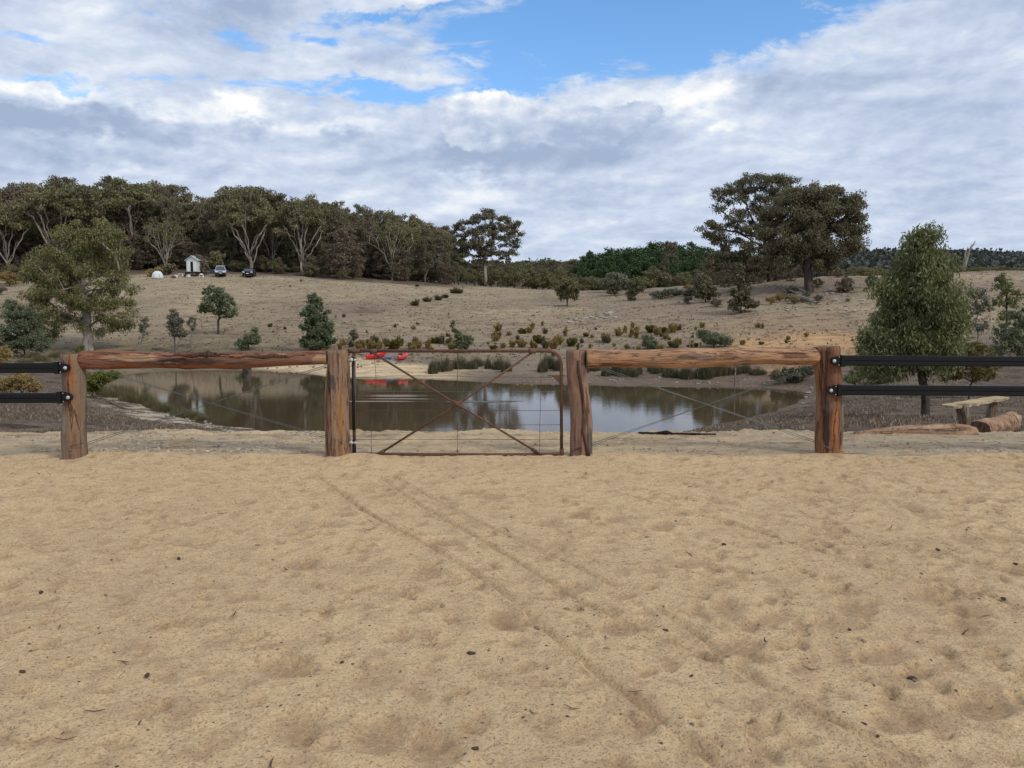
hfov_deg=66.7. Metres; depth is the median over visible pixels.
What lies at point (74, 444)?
log fence
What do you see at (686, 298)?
scrub bush
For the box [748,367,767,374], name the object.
rush clump
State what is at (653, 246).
pine tree
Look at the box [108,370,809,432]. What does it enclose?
pond water
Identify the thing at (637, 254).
pine tree
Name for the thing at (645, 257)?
pine tree
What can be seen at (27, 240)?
gum tree
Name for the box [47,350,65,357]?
reed clump
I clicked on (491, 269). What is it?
gum tree
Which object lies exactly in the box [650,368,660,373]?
rush clump
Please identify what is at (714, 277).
background tree
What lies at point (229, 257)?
gum tree
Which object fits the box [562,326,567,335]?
weed clump
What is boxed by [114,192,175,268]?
gum tree
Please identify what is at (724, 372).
rush clump
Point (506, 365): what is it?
rush clump
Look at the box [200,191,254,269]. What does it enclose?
gum tree
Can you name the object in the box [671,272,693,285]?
background tree
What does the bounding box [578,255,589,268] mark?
pine tree
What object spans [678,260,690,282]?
pine tree
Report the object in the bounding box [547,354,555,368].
rush clump
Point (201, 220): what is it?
gum tree
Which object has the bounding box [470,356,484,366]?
rush clump
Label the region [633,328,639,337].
weed clump
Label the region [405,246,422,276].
gum tree
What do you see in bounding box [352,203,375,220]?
gum tree
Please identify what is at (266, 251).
gum tree
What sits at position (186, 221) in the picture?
gum tree
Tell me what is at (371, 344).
weed clump
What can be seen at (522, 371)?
ground
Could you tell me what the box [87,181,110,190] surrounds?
gum tree
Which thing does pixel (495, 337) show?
weed clump
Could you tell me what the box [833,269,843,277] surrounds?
background tree
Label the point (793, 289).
scrub bush
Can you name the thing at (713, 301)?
scrub bush
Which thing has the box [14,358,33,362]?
reed clump
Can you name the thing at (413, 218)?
gum tree
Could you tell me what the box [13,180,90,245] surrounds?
gum tree
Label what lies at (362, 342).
weed clump
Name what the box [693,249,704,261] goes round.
pine tree
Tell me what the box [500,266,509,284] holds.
gum tree
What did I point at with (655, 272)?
background tree
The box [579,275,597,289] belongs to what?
wattle shrub
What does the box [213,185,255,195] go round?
gum tree
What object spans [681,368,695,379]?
rush clump
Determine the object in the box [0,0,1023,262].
sky
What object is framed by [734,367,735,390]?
wooden stake
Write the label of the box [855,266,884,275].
ridge shrub
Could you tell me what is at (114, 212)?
gum tree
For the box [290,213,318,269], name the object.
gum tree
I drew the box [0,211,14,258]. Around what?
gum tree
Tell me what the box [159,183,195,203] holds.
gum tree
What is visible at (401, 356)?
kayak
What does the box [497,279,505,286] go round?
wattle shrub
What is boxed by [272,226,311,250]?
gum tree
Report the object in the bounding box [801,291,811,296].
scrub bush
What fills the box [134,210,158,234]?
gum tree
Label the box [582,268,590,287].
pine tree
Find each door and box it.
[187,262,190,271]
[193,262,196,270]
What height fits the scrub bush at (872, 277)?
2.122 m
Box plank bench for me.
[942,396,1008,424]
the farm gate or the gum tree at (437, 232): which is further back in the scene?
the gum tree at (437, 232)
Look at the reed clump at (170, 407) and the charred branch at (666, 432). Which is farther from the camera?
the reed clump at (170, 407)
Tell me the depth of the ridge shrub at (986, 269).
168.62 m
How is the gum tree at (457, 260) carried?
on the ground at (522, 371)
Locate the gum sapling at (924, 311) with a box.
[848,220,981,416]
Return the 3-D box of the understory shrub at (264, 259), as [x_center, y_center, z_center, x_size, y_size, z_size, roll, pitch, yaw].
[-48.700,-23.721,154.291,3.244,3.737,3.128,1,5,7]
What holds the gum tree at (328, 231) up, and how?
on the ground at (522, 371)
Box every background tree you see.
[578,284,588,290]
[585,276,600,289]
[637,276,649,287]
[642,266,671,287]
[659,241,681,284]
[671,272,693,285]
[689,269,704,285]
[708,263,725,284]
[715,269,733,286]
[727,263,751,283]
[744,260,768,283]
[759,258,794,279]
[784,271,797,280]
[794,265,813,277]
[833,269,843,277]
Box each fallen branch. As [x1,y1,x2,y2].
[109,401,134,409]
[788,289,815,303]
[792,277,804,291]
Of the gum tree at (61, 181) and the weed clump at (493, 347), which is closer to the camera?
the weed clump at (493, 347)
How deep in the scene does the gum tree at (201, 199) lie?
179.10 m
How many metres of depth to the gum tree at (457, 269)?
158.29 m
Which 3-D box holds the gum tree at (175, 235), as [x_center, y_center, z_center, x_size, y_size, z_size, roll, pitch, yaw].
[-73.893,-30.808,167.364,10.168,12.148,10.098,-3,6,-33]
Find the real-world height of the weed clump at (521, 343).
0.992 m
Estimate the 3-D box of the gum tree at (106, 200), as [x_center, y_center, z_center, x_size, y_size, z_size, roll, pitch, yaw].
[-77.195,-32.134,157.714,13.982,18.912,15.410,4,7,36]
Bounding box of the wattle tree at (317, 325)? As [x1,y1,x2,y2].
[297,292,337,350]
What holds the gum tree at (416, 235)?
on the ground at (522, 371)
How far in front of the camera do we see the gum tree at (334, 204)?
185.58 m
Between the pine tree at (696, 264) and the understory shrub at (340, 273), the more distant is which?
the pine tree at (696, 264)
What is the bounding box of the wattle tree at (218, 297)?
[195,285,238,333]
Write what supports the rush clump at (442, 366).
on the ground at (522, 371)
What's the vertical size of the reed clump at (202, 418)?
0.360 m
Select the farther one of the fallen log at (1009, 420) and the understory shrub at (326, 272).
the understory shrub at (326, 272)
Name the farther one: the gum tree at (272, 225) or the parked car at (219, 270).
the gum tree at (272, 225)
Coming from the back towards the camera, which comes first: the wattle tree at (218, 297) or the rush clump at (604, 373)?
the wattle tree at (218, 297)
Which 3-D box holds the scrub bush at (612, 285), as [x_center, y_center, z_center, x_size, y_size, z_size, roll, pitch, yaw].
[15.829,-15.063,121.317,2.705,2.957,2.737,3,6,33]
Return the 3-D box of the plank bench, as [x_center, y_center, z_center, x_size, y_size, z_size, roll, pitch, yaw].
[9.783,0.621,16.288,3.292,0.630,0.487,-5,7,-42]
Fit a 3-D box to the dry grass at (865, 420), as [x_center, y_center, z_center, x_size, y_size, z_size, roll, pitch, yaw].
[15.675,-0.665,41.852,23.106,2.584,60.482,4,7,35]
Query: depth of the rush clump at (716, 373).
50.62 m
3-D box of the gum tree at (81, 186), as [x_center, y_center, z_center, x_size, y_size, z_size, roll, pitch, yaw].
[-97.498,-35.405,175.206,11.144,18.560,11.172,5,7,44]
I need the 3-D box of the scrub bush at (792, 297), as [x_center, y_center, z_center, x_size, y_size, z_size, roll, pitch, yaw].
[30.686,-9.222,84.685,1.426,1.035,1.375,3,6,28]
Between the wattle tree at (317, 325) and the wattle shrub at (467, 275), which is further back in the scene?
the wattle shrub at (467, 275)
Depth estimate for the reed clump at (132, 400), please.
38.99 m
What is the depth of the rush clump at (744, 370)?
51.38 m
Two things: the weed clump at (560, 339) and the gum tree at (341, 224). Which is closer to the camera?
the weed clump at (560, 339)
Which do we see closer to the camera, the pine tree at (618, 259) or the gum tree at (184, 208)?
the gum tree at (184, 208)
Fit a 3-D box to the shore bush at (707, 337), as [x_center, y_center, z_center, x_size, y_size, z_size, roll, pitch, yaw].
[16.364,-3.645,62.953,2.906,1.698,2.172,-2,6,-23]
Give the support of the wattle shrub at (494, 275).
on the ground at (522, 371)
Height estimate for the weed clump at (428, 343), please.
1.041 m
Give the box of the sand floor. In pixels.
[0,451,1023,767]
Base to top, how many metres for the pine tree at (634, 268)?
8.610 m
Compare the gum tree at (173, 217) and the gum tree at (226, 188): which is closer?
the gum tree at (173, 217)
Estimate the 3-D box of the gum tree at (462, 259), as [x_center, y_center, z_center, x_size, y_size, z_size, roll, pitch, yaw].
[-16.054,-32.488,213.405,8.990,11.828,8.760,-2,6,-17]
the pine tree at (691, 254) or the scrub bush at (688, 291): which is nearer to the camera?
the scrub bush at (688, 291)
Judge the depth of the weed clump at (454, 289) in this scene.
132.37 m
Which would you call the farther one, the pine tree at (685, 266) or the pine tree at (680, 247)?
the pine tree at (680, 247)
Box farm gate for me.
[347,348,563,455]
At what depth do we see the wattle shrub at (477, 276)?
169.13 m
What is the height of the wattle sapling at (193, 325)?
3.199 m
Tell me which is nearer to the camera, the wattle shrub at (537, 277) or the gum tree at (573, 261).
the wattle shrub at (537, 277)
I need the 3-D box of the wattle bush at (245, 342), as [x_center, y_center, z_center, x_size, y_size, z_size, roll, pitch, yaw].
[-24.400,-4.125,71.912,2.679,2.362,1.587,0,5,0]
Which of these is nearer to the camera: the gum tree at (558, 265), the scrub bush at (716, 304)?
the scrub bush at (716, 304)
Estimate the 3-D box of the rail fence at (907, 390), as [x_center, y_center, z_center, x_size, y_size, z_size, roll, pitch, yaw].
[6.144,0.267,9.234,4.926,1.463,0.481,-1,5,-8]
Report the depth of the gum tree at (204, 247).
160.27 m
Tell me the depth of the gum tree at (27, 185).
176.18 m
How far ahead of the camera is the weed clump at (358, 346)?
68.38 m
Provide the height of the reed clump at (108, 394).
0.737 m
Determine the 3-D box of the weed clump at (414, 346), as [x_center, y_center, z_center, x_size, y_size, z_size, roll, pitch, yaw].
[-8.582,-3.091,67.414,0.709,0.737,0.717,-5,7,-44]
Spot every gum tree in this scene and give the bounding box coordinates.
[0,185,38,229]
[0,188,55,257]
[0,199,37,265]
[0,202,34,263]
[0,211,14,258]
[0,216,40,263]
[0,232,34,271]
[4,181,32,190]
[5,182,38,216]
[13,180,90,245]
[13,231,43,259]
[14,217,145,350]
[32,197,93,248]
[32,239,51,267]
[43,239,75,270]
[46,174,78,190]
[53,186,136,249]
[60,183,94,217]
[63,200,106,260]
[73,185,98,211]
[87,176,166,269]
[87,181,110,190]
[92,210,127,255]
[97,174,126,212]
[103,246,116,269]
[106,188,138,234]
[110,235,148,269]
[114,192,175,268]
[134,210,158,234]
[138,234,154,267]
[141,220,184,266]
[142,197,186,262]
[147,179,183,202]
[148,234,178,267]
[149,186,179,264]
[151,184,179,219]
[153,215,189,264]
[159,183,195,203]
[166,236,196,268]
[168,202,207,251]
[170,210,204,248]
[172,226,204,255]
[178,194,209,212]
[180,242,203,265]
[182,195,211,244]
[184,202,218,266]
[199,243,212,264]
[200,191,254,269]
[202,224,228,265]
[202,239,240,265]
[206,222,245,264]
[212,186,281,267]
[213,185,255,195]
[224,246,243,267]
[227,225,254,264]
[234,205,273,266]
[236,236,268,271]
[241,226,277,259]
[244,186,280,229]
[254,203,288,271]
[255,242,278,271]
[258,193,287,254]
[267,242,285,263]
[270,234,290,265]
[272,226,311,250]
[272,257,284,273]
[273,196,328,273]
[277,201,316,264]
[281,216,313,265]
[281,239,306,271]
[284,232,321,270]
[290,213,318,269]
[294,235,324,264]
[300,194,316,204]
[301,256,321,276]
[306,199,335,225]
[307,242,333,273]
[315,226,354,270]
[318,202,342,210]
[318,207,350,263]
[318,244,347,273]
[322,226,366,277]
[324,211,354,239]
[327,221,372,263]
[334,200,359,220]
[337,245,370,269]
[343,213,358,237]
[351,216,384,277]
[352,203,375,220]
[356,210,397,259]
[365,246,386,276]
[366,218,416,280]
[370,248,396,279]
[373,210,410,231]
[373,224,406,279]
[382,213,404,258]
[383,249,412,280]
[388,224,422,280]
[393,213,418,227]
[393,247,414,277]
[404,227,429,247]
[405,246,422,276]
[407,217,431,236]
[409,260,424,280]
[415,236,436,281]
[417,222,457,281]
[419,247,441,281]
[422,233,454,282]
[423,229,438,244]
[427,264,442,282]
[431,225,457,282]
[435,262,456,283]
[439,256,464,283]
[440,207,524,286]
[442,249,468,283]
[451,261,461,284]
[482,264,498,282]
[487,258,499,267]
[493,262,505,268]
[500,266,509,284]
[532,261,542,267]
[540,258,553,266]
[549,259,559,268]
[551,264,566,277]
[555,260,569,266]
[561,264,573,276]
[567,259,577,265]
[693,172,802,281]
[752,180,871,292]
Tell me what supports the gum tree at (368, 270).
on the ground at (522, 371)
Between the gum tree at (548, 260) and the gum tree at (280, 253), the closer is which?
the gum tree at (280, 253)
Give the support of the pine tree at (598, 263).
on the ground at (522, 371)
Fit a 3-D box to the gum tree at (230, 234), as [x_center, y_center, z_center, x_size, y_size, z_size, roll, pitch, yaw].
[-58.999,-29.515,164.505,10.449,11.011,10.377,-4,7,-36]
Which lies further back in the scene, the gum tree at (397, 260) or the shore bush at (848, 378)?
the gum tree at (397, 260)
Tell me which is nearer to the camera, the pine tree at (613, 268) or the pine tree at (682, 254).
the pine tree at (613, 268)
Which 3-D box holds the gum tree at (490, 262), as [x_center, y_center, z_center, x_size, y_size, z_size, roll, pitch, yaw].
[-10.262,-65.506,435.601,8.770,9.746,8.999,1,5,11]
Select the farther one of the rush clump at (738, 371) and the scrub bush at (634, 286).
the scrub bush at (634, 286)
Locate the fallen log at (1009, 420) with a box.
[970,411,1021,432]
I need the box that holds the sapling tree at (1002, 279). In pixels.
[989,270,1023,340]
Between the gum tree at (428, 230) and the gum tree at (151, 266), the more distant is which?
the gum tree at (428, 230)
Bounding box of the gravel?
[0,428,1023,451]
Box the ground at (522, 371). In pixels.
[0,266,1023,456]
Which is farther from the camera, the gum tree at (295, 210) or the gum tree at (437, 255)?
the gum tree at (437, 255)
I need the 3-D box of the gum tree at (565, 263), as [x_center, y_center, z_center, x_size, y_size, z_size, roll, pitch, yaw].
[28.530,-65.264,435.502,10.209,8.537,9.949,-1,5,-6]
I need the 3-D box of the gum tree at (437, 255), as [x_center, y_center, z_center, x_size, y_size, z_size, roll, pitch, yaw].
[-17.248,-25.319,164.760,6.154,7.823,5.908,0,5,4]
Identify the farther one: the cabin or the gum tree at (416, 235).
the gum tree at (416, 235)
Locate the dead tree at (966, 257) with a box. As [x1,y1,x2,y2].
[962,241,976,269]
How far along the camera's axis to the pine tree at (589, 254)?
219.88 m
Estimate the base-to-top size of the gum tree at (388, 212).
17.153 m
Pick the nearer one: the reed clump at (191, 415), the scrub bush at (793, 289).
the reed clump at (191, 415)
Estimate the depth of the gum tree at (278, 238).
167.72 m
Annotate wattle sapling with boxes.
[138,317,149,351]
[165,308,188,351]
[186,316,196,347]
[348,328,358,344]
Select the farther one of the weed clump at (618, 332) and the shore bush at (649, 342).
the weed clump at (618, 332)
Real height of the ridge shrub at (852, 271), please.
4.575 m
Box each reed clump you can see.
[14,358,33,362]
[24,351,40,357]
[30,354,49,361]
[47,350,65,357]
[94,384,109,394]
[101,385,120,397]
[111,386,126,396]
[118,390,134,401]
[127,392,143,402]
[134,389,153,403]
[143,398,159,407]
[151,398,167,411]
[161,404,176,411]
[168,408,186,417]
[177,405,192,414]
[184,409,202,417]
[194,414,209,420]
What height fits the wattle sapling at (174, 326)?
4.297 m
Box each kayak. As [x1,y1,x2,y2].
[365,353,385,358]
[397,353,407,359]
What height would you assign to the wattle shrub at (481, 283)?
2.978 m
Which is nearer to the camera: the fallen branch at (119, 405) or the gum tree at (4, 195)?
the fallen branch at (119, 405)
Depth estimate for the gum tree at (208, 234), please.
165.13 m
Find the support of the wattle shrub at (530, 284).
on the ground at (522, 371)
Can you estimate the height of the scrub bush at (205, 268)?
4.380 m
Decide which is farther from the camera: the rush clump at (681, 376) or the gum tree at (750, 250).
the gum tree at (750, 250)
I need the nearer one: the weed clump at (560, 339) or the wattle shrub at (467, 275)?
the weed clump at (560, 339)
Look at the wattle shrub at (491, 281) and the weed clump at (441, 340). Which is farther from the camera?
the wattle shrub at (491, 281)
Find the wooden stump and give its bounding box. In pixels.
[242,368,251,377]
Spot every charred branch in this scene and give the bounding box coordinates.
[638,430,674,434]
[672,432,715,434]
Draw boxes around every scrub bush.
[0,271,22,286]
[0,287,7,293]
[145,266,162,276]
[160,263,176,274]
[193,253,211,275]
[207,250,225,267]
[605,278,623,294]
[624,276,644,300]
[648,288,672,298]
[668,287,682,295]
[681,286,696,295]
[682,296,692,302]
[709,298,721,304]
[713,301,721,306]
[765,297,777,303]
[775,293,785,301]
[785,285,797,292]
[787,295,799,300]
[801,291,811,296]
[813,278,824,286]
[814,294,823,300]
[834,274,854,292]
[864,274,879,288]
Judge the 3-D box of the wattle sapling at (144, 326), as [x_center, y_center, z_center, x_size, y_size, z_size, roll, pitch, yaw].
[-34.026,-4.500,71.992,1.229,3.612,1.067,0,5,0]
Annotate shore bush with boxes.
[72,344,86,353]
[86,370,123,397]
[640,333,659,348]
[695,329,734,346]
[770,365,813,382]
[842,367,898,384]
[855,343,877,354]
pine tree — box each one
[568,265,579,277]
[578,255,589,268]
[578,263,586,277]
[582,250,596,269]
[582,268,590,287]
[585,258,599,289]
[591,269,598,289]
[593,258,604,276]
[598,247,614,258]
[598,266,606,289]
[599,256,617,274]
[604,265,617,289]
[611,252,622,269]
[614,248,622,253]
[616,259,633,289]
[618,251,635,276]
[623,247,635,289]
[627,249,645,286]
[628,259,644,277]
[635,261,654,288]
[639,249,649,261]
[646,240,661,253]
[647,249,660,285]
[647,257,661,287]
[649,249,671,285]
[657,259,671,287]
[665,260,680,286]
[675,249,691,285]
[678,242,687,251]
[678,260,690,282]
[685,241,697,251]
[685,251,698,270]
[688,257,703,280]
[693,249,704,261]
[694,245,705,254]
[703,247,713,254]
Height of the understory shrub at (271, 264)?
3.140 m
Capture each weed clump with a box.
[336,342,342,349]
[348,339,354,346]
[355,343,361,348]
[358,339,366,346]
[365,339,374,348]
[369,334,379,343]
[377,340,382,348]
[384,338,403,348]
[407,341,415,347]
[408,344,416,348]
[409,299,419,305]
[415,339,422,347]
[422,296,432,301]
[424,338,431,348]
[429,337,437,343]
[434,294,441,299]
[437,334,444,343]
[446,336,453,344]
[446,342,453,348]
[449,287,458,292]
[488,345,497,348]
[491,332,500,340]
[493,322,502,330]
[498,341,506,347]
[508,340,515,346]
[516,337,527,347]
[517,328,527,333]
[526,327,533,332]
[529,340,534,347]
[532,334,545,343]
[541,338,548,347]
[548,339,559,348]
[552,334,563,344]
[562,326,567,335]
[566,338,577,346]
[600,332,610,341]
[604,334,610,343]
[614,327,624,335]
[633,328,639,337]
[644,325,656,332]
[653,327,660,334]
[656,344,664,348]
[668,323,678,331]
[672,339,679,347]
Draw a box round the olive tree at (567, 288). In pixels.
[554,276,580,305]
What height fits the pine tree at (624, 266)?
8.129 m
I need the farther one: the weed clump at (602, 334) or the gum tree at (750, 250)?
the gum tree at (750, 250)
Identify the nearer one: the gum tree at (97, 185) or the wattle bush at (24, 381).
the wattle bush at (24, 381)
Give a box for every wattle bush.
[0,299,53,356]
[0,345,12,362]
[0,373,44,392]
[233,327,261,349]
[936,338,1002,398]
[963,287,995,340]
[988,304,1023,355]
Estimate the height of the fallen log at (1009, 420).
0.595 m
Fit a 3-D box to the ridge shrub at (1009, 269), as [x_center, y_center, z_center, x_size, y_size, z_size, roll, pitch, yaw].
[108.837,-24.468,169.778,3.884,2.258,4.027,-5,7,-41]
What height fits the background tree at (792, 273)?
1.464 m
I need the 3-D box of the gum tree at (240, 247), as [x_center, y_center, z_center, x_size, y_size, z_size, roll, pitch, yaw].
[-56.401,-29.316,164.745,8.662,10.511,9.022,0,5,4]
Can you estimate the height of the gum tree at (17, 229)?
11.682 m
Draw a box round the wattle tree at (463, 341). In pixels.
[449,320,474,348]
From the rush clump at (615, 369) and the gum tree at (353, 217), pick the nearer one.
the rush clump at (615, 369)
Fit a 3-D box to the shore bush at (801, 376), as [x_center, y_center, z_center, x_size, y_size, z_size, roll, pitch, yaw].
[16.999,-0.567,47.428,2.732,1.300,1.414,0,5,0]
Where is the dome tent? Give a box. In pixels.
[152,271,163,277]
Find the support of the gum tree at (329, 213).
on the ground at (522, 371)
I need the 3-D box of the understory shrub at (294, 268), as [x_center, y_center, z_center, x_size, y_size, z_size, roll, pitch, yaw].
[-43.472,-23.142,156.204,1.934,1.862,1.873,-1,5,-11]
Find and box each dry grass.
[0,376,236,432]
[693,337,1023,432]
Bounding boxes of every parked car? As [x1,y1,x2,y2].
[209,265,226,275]
[242,268,255,276]
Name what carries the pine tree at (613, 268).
on the ground at (522, 371)
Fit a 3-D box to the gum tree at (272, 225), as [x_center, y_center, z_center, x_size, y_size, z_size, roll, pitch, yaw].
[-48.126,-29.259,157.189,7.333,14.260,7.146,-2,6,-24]
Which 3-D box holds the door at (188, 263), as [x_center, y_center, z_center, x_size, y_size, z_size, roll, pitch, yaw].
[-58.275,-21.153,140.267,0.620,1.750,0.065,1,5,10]
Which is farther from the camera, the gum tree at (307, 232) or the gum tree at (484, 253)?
the gum tree at (484, 253)
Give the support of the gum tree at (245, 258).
on the ground at (522, 371)
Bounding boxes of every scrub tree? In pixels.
[691,272,721,301]
[727,262,761,312]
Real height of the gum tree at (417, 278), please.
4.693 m
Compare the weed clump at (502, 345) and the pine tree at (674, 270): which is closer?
the weed clump at (502, 345)
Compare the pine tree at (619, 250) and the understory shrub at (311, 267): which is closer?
the understory shrub at (311, 267)
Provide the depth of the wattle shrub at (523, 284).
170.26 m
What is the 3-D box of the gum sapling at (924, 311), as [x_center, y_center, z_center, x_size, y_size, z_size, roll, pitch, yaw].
[11.416,-1.723,21.908,3.694,5.742,2.563,0,5,0]
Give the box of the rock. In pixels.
[606,311,613,315]
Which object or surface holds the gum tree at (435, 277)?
on the ground at (522, 371)
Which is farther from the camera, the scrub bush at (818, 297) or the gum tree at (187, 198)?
the gum tree at (187, 198)
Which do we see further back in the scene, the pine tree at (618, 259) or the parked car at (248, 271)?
the pine tree at (618, 259)
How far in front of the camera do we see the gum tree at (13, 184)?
185.99 m
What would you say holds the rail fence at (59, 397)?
on the sand floor
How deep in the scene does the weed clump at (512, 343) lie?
69.32 m
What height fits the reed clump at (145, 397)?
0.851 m
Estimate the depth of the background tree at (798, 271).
115.00 m
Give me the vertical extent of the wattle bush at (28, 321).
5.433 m
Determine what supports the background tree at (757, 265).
on the ground at (522, 371)
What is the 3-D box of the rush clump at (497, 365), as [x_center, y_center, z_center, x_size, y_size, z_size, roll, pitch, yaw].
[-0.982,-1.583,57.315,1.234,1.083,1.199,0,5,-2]
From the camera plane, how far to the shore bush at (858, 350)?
51.70 m
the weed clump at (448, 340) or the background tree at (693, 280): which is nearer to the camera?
the weed clump at (448, 340)
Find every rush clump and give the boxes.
[428,357,437,373]
[430,357,453,371]
[450,354,467,369]
[464,360,478,368]
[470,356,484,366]
[484,357,491,368]
[492,357,504,369]
[503,359,511,371]
[537,355,547,372]
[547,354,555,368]
[553,356,559,370]
[589,367,602,371]
[601,367,611,376]
[610,367,621,375]
[617,367,639,376]
[635,368,642,374]
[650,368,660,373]
[661,368,680,377]
[679,368,686,378]
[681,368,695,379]
[693,367,711,379]
[701,367,714,378]
[712,367,721,376]
[717,367,727,375]
[727,367,732,374]
[732,365,741,374]
[738,365,749,373]
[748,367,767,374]
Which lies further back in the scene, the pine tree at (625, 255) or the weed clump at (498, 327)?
the pine tree at (625, 255)
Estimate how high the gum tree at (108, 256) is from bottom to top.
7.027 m
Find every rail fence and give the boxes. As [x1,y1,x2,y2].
[0,362,72,403]
[827,355,1023,395]
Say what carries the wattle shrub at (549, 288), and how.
on the ground at (522, 371)
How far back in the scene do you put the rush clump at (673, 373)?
50.84 m
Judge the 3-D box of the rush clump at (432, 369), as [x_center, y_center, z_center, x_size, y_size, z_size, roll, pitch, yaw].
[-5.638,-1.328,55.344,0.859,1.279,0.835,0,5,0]
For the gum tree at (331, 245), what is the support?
on the ground at (522, 371)
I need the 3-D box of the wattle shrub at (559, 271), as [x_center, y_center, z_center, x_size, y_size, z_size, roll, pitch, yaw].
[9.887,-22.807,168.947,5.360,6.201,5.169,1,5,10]
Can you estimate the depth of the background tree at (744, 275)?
110.50 m
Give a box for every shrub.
[4,263,20,271]
[172,252,190,265]
[225,259,245,271]
[238,262,249,270]
[258,255,272,272]
[266,259,286,273]
[291,264,298,271]
[303,262,318,276]
[322,263,335,275]
[337,269,348,279]
[347,268,360,278]
[408,264,421,280]
[448,265,468,284]
[460,271,475,284]
[467,267,485,285]
[477,277,489,285]
[487,268,504,286]
[487,272,495,286]
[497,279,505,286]
[503,266,528,287]
[515,270,530,288]
[517,263,539,288]
[525,278,538,288]
[531,268,554,289]
[540,276,558,289]
[548,278,558,289]
[549,266,567,283]
[571,273,582,283]
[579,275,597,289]
[597,272,629,290]
[843,266,866,275]
[854,266,880,275]
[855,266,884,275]
[949,266,964,271]
[967,266,983,271]
[981,267,996,270]
[990,265,1011,270]
[1002,267,1020,270]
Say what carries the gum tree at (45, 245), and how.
on the ground at (522, 371)
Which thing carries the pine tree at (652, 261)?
on the ground at (522, 371)
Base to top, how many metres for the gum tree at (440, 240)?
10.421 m
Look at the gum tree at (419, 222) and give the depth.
209.51 m
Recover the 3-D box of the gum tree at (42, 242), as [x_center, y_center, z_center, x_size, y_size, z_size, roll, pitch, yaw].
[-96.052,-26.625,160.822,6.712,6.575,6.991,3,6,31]
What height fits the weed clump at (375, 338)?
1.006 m
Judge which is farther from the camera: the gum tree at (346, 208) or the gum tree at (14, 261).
the gum tree at (346, 208)
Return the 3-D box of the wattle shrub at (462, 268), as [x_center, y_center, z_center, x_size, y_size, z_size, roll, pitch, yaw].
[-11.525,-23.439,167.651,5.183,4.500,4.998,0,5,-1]
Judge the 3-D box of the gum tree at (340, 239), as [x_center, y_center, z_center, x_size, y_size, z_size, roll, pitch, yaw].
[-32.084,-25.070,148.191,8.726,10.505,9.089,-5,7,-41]
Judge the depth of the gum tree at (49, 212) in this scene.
159.64 m
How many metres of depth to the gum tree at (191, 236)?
162.98 m
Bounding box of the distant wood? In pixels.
[467,246,1023,276]
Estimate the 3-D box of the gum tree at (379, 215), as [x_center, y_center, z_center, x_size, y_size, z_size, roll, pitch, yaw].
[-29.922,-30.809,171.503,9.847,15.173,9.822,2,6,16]
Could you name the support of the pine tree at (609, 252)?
on the ground at (522, 371)
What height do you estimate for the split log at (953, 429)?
0.218 m
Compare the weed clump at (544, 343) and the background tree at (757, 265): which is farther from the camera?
the background tree at (757, 265)
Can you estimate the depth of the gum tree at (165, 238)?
149.40 m
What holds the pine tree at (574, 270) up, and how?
on the ground at (522, 371)
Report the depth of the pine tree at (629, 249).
210.66 m
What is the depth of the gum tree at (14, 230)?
161.17 m
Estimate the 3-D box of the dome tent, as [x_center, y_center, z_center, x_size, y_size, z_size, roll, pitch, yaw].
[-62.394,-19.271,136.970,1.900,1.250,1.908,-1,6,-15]
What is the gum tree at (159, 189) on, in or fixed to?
on the ground at (522, 371)
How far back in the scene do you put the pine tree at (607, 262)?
189.74 m
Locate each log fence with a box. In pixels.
[60,350,351,459]
[566,346,843,455]
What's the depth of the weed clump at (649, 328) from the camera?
73.38 m
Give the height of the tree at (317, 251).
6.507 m
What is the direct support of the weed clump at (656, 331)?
on the ground at (522, 371)
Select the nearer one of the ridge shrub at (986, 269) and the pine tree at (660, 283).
the ridge shrub at (986, 269)
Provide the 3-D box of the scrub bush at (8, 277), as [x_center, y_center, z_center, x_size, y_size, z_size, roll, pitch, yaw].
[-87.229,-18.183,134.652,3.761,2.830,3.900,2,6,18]
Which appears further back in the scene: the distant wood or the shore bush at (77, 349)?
the distant wood
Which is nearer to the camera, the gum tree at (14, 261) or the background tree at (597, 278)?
the gum tree at (14, 261)
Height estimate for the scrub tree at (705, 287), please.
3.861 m
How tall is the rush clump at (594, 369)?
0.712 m
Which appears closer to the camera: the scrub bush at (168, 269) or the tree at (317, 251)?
the scrub bush at (168, 269)
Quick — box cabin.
[184,255,207,274]
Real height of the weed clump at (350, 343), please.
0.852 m
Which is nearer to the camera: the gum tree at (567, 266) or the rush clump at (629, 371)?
the rush clump at (629, 371)
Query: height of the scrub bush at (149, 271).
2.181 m
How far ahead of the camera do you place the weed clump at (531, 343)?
68.42 m
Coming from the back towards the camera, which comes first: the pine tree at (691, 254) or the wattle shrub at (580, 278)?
the pine tree at (691, 254)
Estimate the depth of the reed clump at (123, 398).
39.08 m
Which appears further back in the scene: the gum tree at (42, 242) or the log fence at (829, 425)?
the gum tree at (42, 242)
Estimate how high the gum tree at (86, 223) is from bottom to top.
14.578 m
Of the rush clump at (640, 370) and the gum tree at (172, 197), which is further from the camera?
the gum tree at (172, 197)
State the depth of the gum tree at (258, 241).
165.53 m
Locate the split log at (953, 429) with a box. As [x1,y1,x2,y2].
[853,423,978,434]
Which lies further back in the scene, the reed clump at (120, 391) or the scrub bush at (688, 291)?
the scrub bush at (688, 291)
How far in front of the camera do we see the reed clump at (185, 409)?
34.58 m
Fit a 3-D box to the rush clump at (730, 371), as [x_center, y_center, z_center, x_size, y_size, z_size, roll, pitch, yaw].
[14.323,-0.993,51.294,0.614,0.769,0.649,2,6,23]

